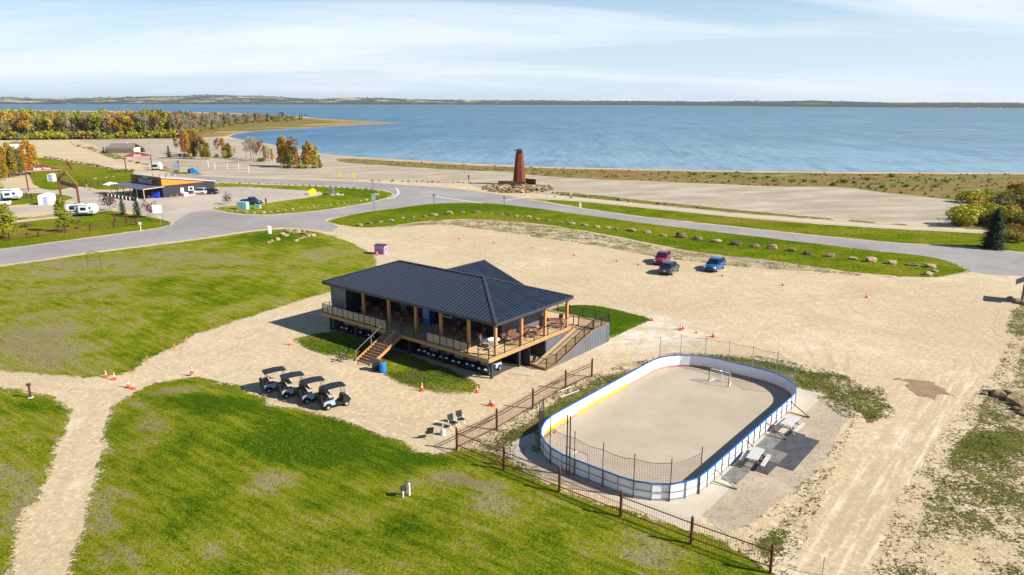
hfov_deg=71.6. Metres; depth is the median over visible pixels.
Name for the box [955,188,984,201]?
shrub
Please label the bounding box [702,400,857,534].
pea gravel
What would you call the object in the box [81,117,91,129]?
aspen tree
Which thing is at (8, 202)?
pickup truck
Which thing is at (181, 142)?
poplar tree
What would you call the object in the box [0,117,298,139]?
undergrowth
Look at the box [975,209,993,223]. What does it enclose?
shrub
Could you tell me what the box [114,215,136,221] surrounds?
rail fence
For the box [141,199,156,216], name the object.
plum tree
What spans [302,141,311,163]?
poplar tree
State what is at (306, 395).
golf cart
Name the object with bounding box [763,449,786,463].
rubber mat
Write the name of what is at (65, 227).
rail fence
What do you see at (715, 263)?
parked car
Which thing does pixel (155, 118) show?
aspen tree
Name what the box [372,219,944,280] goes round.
weedy ground
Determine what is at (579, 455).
hockey goal
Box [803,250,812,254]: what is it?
boulder
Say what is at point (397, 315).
patio chair
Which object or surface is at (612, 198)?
verge grass
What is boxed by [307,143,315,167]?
poplar tree
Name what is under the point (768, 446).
rubber mat
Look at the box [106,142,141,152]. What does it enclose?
washroom building
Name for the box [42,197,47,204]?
door
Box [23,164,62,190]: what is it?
entrance arch
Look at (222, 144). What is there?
poplar tree
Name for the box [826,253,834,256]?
boulder
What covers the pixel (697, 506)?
rink apron
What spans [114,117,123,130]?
aspen tree
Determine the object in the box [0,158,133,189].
hill grass
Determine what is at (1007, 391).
boulder
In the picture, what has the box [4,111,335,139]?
forest floor
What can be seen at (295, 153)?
poplar tree
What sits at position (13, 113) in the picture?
aspen tree
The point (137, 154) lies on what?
entrance arch
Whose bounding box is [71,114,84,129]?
aspen tree
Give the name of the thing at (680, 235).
boulder
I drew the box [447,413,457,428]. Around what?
folding chair
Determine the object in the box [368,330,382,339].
golf cart
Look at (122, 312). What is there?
lawn
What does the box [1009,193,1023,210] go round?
shrub
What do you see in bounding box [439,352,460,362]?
golf cart
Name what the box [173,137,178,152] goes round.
aspen tree
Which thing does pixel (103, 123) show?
aspen tree
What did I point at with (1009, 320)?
weedy ground
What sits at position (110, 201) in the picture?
plum tree
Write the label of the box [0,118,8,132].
aspen tree
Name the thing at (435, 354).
golf cart
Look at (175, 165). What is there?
beach sign
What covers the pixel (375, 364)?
rubbish bin
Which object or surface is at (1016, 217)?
shrub
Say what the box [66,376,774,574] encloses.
lawn
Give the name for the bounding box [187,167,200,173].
tent
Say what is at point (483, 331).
patio chair
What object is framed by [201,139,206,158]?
poplar tree
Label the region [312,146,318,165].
poplar tree
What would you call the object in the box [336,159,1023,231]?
marsh grass
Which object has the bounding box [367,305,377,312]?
patio table
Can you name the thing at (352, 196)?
island grass
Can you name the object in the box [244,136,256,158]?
aspen tree
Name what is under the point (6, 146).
poplar tree
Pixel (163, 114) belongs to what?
aspen tree
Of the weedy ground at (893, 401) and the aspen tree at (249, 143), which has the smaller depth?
the weedy ground at (893, 401)
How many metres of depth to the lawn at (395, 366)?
67.37 m
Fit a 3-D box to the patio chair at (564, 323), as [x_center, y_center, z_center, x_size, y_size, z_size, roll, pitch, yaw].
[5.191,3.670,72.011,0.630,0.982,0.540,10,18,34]
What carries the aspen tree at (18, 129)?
on the forest floor
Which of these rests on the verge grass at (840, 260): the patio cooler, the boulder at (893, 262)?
the boulder at (893, 262)
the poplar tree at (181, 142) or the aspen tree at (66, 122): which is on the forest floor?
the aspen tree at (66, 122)
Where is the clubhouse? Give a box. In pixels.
[322,260,609,378]
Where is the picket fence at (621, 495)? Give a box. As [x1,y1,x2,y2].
[455,358,774,573]
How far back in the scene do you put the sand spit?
698.04 m
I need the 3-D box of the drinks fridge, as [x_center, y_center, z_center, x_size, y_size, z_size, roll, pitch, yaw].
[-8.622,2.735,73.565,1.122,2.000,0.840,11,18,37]
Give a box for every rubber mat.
[721,468,746,483]
[732,458,756,472]
[745,451,767,461]
[752,459,777,474]
[755,439,777,452]
[763,430,786,442]
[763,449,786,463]
[773,440,796,453]
[777,455,802,470]
[782,431,805,443]
[787,446,811,459]
[796,437,819,449]
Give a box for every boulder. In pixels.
[675,232,686,237]
[693,236,702,239]
[730,240,741,245]
[751,243,759,247]
[767,244,777,248]
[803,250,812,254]
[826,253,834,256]
[848,256,856,259]
[865,257,876,262]
[886,260,896,264]
[906,262,919,265]
[923,271,932,275]
[924,263,935,267]
[991,389,1005,398]
[1003,390,1016,394]
[1005,394,1020,402]
[1010,406,1022,410]
[1012,399,1023,407]
[1013,390,1023,395]
[1017,410,1023,415]
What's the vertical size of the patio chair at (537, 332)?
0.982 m
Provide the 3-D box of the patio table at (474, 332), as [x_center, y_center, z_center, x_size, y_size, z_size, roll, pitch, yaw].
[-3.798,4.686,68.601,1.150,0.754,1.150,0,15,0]
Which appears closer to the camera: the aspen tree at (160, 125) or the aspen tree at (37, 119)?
the aspen tree at (37, 119)
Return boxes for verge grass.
[328,203,970,276]
[524,198,1023,251]
[549,191,953,228]
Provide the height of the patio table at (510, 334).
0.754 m
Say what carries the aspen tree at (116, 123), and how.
on the forest floor
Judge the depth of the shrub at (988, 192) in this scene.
178.37 m
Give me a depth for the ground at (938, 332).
72.62 m
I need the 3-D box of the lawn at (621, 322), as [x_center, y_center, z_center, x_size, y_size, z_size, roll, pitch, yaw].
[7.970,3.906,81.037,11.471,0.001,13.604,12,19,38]
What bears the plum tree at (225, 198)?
on the forecourt
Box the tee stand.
[400,476,409,497]
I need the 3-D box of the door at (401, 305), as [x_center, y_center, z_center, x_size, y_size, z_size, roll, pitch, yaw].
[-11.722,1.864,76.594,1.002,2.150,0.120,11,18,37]
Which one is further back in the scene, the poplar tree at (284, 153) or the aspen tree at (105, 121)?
the aspen tree at (105, 121)
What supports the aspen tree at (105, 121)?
on the forest floor
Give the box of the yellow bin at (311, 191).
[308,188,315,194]
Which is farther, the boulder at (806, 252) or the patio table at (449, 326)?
the boulder at (806, 252)
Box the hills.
[0,94,1023,107]
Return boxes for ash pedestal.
[440,422,445,435]
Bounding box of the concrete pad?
[330,193,343,195]
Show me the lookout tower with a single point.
(519, 172)
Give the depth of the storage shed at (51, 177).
221.83 m
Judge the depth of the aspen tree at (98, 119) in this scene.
475.08 m
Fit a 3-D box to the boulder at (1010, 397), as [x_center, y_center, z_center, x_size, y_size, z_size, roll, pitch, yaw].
[42.227,9.377,59.585,1.395,0.749,1.138,7,22,25]
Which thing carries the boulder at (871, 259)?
on the verge grass at (840, 260)
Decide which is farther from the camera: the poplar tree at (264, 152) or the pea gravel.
the poplar tree at (264, 152)
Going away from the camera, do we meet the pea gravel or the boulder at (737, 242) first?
the pea gravel
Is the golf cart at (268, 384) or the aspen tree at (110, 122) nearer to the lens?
the golf cart at (268, 384)
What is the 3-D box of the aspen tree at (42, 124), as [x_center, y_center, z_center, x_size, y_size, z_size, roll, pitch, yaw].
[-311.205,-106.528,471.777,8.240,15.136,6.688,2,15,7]
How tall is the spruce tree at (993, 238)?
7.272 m
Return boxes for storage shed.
[8,141,21,148]
[37,192,55,204]
[47,173,56,181]
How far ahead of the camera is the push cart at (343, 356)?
69.20 m
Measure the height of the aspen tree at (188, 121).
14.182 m
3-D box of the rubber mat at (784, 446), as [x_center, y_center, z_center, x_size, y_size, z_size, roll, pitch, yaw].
[19.882,11.592,51.708,1.108,0.018,1.900,12,19,39]
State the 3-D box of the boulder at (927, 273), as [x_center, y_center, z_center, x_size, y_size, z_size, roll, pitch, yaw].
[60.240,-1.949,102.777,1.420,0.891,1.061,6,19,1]
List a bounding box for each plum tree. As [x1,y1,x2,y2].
[98,193,116,210]
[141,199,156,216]
[222,192,232,201]
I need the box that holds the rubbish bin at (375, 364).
[371,359,379,371]
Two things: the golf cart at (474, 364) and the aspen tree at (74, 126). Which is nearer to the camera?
the golf cart at (474, 364)
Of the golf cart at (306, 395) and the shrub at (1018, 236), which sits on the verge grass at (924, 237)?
the shrub at (1018, 236)
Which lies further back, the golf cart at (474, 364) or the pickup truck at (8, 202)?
the pickup truck at (8, 202)
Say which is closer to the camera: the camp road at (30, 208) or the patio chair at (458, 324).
the patio chair at (458, 324)
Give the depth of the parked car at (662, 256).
109.56 m
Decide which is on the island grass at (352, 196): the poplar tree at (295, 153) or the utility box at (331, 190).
the utility box at (331, 190)
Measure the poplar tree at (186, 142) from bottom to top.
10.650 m
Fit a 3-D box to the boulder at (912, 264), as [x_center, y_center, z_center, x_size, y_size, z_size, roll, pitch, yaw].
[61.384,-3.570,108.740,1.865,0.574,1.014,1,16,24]
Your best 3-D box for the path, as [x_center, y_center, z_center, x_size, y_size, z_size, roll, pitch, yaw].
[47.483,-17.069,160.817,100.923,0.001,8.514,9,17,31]
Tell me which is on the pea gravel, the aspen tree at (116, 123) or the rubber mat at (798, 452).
the rubber mat at (798, 452)
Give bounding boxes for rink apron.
[497,387,824,530]
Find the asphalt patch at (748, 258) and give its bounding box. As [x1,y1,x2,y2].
[713,254,773,261]
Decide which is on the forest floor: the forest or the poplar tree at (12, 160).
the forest
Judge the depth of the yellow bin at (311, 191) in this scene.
191.14 m
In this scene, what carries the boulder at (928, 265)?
on the verge grass at (840, 260)
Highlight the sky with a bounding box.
[0,0,1023,101]
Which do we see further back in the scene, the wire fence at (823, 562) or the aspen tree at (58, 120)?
the aspen tree at (58, 120)
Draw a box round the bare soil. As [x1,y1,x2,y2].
[333,324,520,376]
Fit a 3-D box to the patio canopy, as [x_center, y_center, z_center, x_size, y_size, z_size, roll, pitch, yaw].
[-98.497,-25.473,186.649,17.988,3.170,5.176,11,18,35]
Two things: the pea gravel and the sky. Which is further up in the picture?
the sky
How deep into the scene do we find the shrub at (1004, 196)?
165.38 m
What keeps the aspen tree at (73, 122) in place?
on the forest floor
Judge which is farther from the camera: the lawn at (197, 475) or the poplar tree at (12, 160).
the poplar tree at (12, 160)
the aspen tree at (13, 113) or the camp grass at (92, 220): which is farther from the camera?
the aspen tree at (13, 113)
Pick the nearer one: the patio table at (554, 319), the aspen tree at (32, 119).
the patio table at (554, 319)
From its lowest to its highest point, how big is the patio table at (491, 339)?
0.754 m
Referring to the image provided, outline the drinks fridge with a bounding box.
[422,309,435,324]
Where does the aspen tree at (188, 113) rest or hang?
on the forest floor
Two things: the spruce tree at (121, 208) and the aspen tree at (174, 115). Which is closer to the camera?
the spruce tree at (121, 208)
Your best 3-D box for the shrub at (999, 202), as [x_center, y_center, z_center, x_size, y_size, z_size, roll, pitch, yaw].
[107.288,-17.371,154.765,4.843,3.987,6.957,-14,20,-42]
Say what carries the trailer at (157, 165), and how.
on the dirt road at (111, 155)
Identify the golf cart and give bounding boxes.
[259,366,291,392]
[277,371,309,398]
[297,376,329,403]
[317,381,350,409]
[341,322,362,332]
[358,327,376,336]
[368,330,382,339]
[417,344,435,355]
[427,347,447,359]
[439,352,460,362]
[452,355,474,367]
[465,358,485,370]
[478,359,501,374]
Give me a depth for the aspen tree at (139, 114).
481.00 m
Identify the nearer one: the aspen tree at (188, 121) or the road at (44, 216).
the road at (44, 216)
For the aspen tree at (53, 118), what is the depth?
474.10 m
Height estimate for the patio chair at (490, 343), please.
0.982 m
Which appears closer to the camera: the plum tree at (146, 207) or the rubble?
the plum tree at (146, 207)
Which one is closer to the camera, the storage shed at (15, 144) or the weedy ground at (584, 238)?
the weedy ground at (584, 238)
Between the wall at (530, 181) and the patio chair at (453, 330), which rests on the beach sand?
the wall at (530, 181)
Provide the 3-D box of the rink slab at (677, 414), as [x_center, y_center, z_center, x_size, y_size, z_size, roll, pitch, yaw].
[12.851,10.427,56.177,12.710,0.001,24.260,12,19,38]
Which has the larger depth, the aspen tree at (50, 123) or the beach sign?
the aspen tree at (50, 123)
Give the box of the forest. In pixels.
[2,110,300,131]
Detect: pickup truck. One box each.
[0,198,11,204]
[240,196,262,204]
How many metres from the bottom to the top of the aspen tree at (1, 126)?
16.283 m
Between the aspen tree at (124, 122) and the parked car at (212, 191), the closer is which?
the parked car at (212, 191)
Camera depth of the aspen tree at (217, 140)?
316.82 m
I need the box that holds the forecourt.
[0,187,320,220]
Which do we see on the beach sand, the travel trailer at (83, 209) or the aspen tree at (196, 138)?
the aspen tree at (196, 138)
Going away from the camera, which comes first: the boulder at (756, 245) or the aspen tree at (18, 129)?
the boulder at (756, 245)
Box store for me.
[130,173,215,197]
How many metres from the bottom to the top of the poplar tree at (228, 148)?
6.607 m
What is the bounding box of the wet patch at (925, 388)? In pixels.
[893,378,957,399]
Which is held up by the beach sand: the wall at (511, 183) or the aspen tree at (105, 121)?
the wall at (511, 183)
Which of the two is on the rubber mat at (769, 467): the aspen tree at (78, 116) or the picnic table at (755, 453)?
the picnic table at (755, 453)
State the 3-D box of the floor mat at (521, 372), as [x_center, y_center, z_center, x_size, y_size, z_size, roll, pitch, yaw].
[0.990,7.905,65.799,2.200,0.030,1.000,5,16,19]
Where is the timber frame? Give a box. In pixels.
[57,171,79,203]
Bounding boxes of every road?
[0,174,1023,275]
[0,213,76,220]
[6,203,67,213]
[77,141,206,174]
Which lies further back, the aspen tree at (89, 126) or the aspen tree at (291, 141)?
the aspen tree at (89, 126)
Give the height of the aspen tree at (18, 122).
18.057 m
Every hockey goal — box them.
[562,447,588,463]
[708,368,730,386]
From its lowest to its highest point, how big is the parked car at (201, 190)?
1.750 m
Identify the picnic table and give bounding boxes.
[739,447,770,469]
[774,415,805,434]
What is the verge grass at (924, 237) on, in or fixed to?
on the ground at (938, 332)
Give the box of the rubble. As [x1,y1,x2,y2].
[482,183,553,192]
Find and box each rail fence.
[0,218,136,240]
[79,178,104,185]
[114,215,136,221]
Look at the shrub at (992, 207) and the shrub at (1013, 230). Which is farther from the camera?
the shrub at (992, 207)
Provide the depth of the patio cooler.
183.92 m
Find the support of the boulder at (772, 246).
on the verge grass at (840, 260)
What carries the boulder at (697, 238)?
on the verge grass at (840, 260)
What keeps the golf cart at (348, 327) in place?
on the bare soil
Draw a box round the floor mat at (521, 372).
[510,369,535,375]
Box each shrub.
[837,178,848,182]
[945,203,985,225]
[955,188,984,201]
[966,194,985,204]
[971,200,997,207]
[973,203,1002,218]
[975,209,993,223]
[975,211,992,223]
[983,191,1015,203]
[984,189,998,196]
[988,198,1022,211]
[1000,205,1021,225]
[1000,229,1013,240]
[1001,209,1023,228]
[1002,187,1023,202]
[1006,180,1023,189]
[1006,227,1021,234]
[1007,223,1023,230]
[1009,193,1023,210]
[1010,231,1023,241]
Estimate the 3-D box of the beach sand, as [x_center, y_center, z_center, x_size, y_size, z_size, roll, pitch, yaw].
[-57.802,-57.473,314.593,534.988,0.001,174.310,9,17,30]
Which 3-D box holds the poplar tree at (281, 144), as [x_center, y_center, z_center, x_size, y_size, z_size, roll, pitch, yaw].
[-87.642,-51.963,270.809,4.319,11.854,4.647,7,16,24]
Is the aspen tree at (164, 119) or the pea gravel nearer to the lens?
the pea gravel
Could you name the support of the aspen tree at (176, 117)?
on the forest floor
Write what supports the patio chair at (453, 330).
on the clubhouse
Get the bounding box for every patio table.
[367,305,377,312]
[407,315,413,324]
[443,324,453,333]
[471,330,478,340]
[487,337,499,346]
[508,332,519,342]
[525,326,536,335]
[548,318,559,327]
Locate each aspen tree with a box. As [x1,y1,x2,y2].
[0,114,12,131]
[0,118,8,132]
[3,110,12,120]
[4,119,15,131]
[6,111,17,118]
[10,116,22,129]
[13,121,20,132]
[17,112,31,133]
[20,113,33,133]
[22,108,37,115]
[29,115,36,130]
[30,115,44,131]
[35,115,48,130]
[45,113,57,130]
[49,111,58,129]
[54,115,66,131]
[57,111,69,117]
[61,112,73,130]
[68,115,78,130]
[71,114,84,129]
[71,119,78,129]
[76,114,88,126]
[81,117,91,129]
[86,120,96,130]
[89,113,104,130]
[97,108,108,127]
[101,113,111,131]
[101,114,110,132]
[103,111,113,132]
[113,112,122,130]
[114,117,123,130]
[119,115,130,130]
[121,117,134,129]
[126,117,140,132]
[132,113,144,125]
[132,117,139,129]
[138,108,149,126]
[139,115,149,127]
[139,120,147,131]
[144,111,156,127]
[149,114,158,129]
[149,121,164,131]
[150,114,158,130]
[157,109,168,128]
[162,117,167,130]
[165,118,173,130]
[167,112,179,126]
[171,114,179,128]
[172,116,181,129]
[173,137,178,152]
[174,114,186,129]
[178,111,192,127]
[180,110,190,123]
[181,118,191,128]
[186,129,198,157]
[213,137,219,154]
[241,139,248,158]
[244,136,254,155]
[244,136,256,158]
[251,144,260,161]
[256,141,262,157]
[286,136,297,167]
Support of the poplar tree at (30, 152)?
on the hill grass at (82, 172)
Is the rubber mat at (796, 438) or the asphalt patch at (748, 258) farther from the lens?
the asphalt patch at (748, 258)
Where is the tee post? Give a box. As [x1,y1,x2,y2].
[26,383,32,397]
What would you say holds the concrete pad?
on the island grass at (352, 196)
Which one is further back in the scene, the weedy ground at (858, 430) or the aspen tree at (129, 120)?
the aspen tree at (129, 120)
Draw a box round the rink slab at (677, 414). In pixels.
[544,366,790,498]
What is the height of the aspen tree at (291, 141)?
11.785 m
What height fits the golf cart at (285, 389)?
1.884 m
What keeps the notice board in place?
on the camp grass at (92, 220)
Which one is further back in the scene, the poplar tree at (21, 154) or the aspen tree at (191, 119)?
the aspen tree at (191, 119)
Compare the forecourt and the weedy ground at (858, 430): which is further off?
the forecourt
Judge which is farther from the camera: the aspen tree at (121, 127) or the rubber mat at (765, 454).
the aspen tree at (121, 127)
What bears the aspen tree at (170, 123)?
on the forest floor
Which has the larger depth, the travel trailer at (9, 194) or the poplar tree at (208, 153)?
the poplar tree at (208, 153)
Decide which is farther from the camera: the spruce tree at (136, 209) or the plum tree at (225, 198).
the plum tree at (225, 198)
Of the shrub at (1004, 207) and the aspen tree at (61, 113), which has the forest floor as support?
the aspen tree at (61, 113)
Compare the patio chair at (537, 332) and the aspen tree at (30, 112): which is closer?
the patio chair at (537, 332)
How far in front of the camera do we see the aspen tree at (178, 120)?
494.70 m
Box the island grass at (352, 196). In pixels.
[213,182,391,213]
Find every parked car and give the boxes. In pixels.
[193,187,206,194]
[206,188,218,193]
[654,250,670,263]
[659,260,679,274]
[704,256,725,271]
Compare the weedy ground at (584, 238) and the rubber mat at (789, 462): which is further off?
the weedy ground at (584, 238)
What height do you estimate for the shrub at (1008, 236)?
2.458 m
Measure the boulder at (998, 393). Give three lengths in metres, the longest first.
1.223 x 1.024 x 0.823 m
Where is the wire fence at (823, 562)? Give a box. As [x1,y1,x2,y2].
[776,540,884,574]
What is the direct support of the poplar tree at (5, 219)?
on the camp grass at (92, 220)
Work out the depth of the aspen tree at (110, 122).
476.83 m
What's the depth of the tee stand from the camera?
45.03 m
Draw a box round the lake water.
[0,104,1023,171]
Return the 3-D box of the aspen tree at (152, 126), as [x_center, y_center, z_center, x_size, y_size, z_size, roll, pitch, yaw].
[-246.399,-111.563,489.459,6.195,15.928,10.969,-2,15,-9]
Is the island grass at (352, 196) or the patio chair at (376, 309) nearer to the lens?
the patio chair at (376, 309)
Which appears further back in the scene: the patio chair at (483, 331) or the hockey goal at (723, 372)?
the patio chair at (483, 331)
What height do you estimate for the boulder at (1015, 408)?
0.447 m
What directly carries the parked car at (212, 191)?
on the forecourt
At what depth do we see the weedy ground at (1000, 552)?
44.80 m
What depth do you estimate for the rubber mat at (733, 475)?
47.70 m
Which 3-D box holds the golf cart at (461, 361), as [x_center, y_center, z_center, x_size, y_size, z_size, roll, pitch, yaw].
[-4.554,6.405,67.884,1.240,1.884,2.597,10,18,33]
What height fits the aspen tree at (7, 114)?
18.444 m
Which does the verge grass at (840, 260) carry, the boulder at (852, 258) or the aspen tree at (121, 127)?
the boulder at (852, 258)
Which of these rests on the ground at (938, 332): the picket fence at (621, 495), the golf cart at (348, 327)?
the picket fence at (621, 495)
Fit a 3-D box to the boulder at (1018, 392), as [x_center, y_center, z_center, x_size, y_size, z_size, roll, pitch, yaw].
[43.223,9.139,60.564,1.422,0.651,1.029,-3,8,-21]
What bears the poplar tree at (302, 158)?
on the beach sand
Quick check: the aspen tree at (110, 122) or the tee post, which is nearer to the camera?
the tee post
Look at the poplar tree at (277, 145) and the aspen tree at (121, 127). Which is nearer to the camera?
the poplar tree at (277, 145)
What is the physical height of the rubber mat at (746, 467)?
0.018 m
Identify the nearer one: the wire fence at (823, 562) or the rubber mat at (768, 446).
the wire fence at (823, 562)
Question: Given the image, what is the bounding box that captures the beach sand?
[79,137,1023,227]
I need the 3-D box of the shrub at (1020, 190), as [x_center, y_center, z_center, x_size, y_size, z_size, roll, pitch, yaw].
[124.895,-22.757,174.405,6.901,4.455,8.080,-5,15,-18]
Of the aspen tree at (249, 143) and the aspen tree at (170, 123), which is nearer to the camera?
the aspen tree at (249, 143)
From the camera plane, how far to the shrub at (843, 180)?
217.55 m
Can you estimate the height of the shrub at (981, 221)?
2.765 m
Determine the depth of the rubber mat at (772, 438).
53.16 m
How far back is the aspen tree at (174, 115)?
504.57 m
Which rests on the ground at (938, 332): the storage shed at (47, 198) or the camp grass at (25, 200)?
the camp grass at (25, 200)
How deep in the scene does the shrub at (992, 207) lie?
145.63 m
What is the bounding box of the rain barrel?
[380,362,385,372]
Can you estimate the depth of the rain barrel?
65.62 m
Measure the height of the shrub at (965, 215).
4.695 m
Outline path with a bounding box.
[537,195,985,231]
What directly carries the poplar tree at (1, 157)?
on the ground at (938, 332)
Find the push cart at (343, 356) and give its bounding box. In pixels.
[338,348,348,360]
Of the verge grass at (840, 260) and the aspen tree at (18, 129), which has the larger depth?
the aspen tree at (18, 129)
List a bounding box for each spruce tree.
[117,195,127,214]
[131,194,142,217]
[977,208,1009,250]
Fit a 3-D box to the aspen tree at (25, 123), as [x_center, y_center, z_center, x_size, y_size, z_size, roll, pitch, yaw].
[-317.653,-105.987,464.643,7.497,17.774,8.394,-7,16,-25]
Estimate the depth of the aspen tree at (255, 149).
294.17 m
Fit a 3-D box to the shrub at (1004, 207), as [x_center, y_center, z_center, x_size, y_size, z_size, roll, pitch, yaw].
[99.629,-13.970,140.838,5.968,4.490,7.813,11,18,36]
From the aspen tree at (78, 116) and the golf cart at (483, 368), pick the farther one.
the aspen tree at (78, 116)
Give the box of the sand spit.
[200,118,393,136]
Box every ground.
[0,102,1023,574]
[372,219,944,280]
[461,351,907,476]
[727,413,868,574]
[857,339,1023,574]
[992,297,1023,339]
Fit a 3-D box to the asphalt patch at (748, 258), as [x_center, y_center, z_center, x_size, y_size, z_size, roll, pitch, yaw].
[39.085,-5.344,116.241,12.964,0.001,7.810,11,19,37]
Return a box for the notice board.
[152,204,162,218]
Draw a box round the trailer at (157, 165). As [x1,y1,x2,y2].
[149,162,162,169]
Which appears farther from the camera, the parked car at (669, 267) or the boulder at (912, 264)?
the boulder at (912, 264)
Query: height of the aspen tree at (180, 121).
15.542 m
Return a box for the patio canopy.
[110,182,163,198]
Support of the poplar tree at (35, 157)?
on the hill grass at (82, 172)
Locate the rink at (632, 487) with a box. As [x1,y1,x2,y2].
[539,334,809,501]
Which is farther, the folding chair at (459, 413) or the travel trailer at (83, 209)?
the travel trailer at (83, 209)
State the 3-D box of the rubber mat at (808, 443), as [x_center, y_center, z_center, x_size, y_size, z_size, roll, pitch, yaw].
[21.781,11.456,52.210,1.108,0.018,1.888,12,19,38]
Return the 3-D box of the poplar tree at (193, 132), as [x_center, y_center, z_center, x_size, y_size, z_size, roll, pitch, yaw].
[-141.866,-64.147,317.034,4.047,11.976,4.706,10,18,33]
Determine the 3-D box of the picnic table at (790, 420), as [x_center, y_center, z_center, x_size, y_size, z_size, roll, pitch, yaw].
[21.235,10.528,54.261,1.720,0.783,1.900,13,20,41]
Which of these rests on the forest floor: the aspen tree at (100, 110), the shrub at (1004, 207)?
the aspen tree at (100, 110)
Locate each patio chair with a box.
[373,307,379,315]
[393,312,399,319]
[449,327,456,336]
[453,321,459,330]
[459,332,466,340]
[478,327,485,337]
[479,335,486,345]
[488,341,493,350]
[499,332,506,342]
[513,336,518,345]
[535,329,540,337]
[559,319,566,328]
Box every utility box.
[236,201,249,209]
[254,204,260,208]
[329,188,333,194]
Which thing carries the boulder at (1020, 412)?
on the weedy ground at (1000, 552)
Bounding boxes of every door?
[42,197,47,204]
[400,303,406,314]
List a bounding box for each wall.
[498,180,524,185]
[525,178,535,184]
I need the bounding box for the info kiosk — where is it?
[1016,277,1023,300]
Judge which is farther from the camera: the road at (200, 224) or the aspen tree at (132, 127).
the aspen tree at (132, 127)
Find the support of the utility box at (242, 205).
on the island grass at (352, 196)
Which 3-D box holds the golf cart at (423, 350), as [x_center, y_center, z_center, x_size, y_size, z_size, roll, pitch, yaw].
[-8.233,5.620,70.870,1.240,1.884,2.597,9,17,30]
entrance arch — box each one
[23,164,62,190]
[121,151,152,171]
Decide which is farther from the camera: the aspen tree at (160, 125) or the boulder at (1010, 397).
the aspen tree at (160, 125)
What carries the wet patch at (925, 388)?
on the ground at (938, 332)
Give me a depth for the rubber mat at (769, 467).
48.75 m
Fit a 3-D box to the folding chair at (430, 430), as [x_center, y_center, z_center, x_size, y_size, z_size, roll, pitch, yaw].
[-6.166,10.784,53.001,0.545,1.009,0.669,-5,16,-19]
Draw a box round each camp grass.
[0,211,170,248]
[10,193,73,204]
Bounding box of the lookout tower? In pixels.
[513,149,525,182]
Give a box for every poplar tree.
[0,146,9,178]
[0,159,7,179]
[0,203,17,235]
[1,142,10,176]
[8,146,17,176]
[14,149,24,175]
[16,142,30,173]
[22,139,35,174]
[31,144,38,172]
[53,197,74,231]
[179,134,185,152]
[183,132,189,151]
[189,130,198,156]
[190,141,197,158]
[197,136,204,157]
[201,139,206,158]
[205,142,210,158]
[219,137,226,157]
[226,143,230,153]
[262,145,268,157]
[270,148,273,160]
[276,137,282,165]
[277,136,285,162]
[281,143,289,164]
[286,140,294,167]
[293,147,300,164]
[299,144,308,164]
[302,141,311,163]
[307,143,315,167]
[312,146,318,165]
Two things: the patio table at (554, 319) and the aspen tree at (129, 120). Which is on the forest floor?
the aspen tree at (129, 120)
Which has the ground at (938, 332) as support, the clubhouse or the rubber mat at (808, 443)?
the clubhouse
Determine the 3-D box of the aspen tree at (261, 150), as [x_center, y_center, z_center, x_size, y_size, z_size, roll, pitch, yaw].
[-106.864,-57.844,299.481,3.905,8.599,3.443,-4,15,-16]
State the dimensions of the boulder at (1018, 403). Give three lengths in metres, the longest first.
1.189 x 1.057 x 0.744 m
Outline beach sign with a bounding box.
[172,160,179,173]
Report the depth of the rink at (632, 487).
51.30 m
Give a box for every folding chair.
[425,427,433,438]
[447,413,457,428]
[455,410,464,423]
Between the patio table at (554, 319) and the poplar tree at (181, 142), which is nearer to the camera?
the patio table at (554, 319)
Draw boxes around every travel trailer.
[0,188,26,200]
[66,203,102,215]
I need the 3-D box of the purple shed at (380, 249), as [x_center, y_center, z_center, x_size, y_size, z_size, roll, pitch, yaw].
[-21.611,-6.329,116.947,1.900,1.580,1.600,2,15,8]
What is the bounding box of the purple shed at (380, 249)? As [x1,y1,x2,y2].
[373,243,387,254]
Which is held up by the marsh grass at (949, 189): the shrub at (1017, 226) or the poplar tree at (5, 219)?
the shrub at (1017, 226)
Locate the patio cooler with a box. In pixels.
[151,192,160,197]
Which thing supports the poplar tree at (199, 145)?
on the beach sand
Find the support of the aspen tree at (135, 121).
on the forest floor
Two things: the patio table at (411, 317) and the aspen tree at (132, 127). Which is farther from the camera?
the aspen tree at (132, 127)
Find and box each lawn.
[0,229,376,377]
[0,387,73,574]
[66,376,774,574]
[293,331,479,394]
[550,305,649,338]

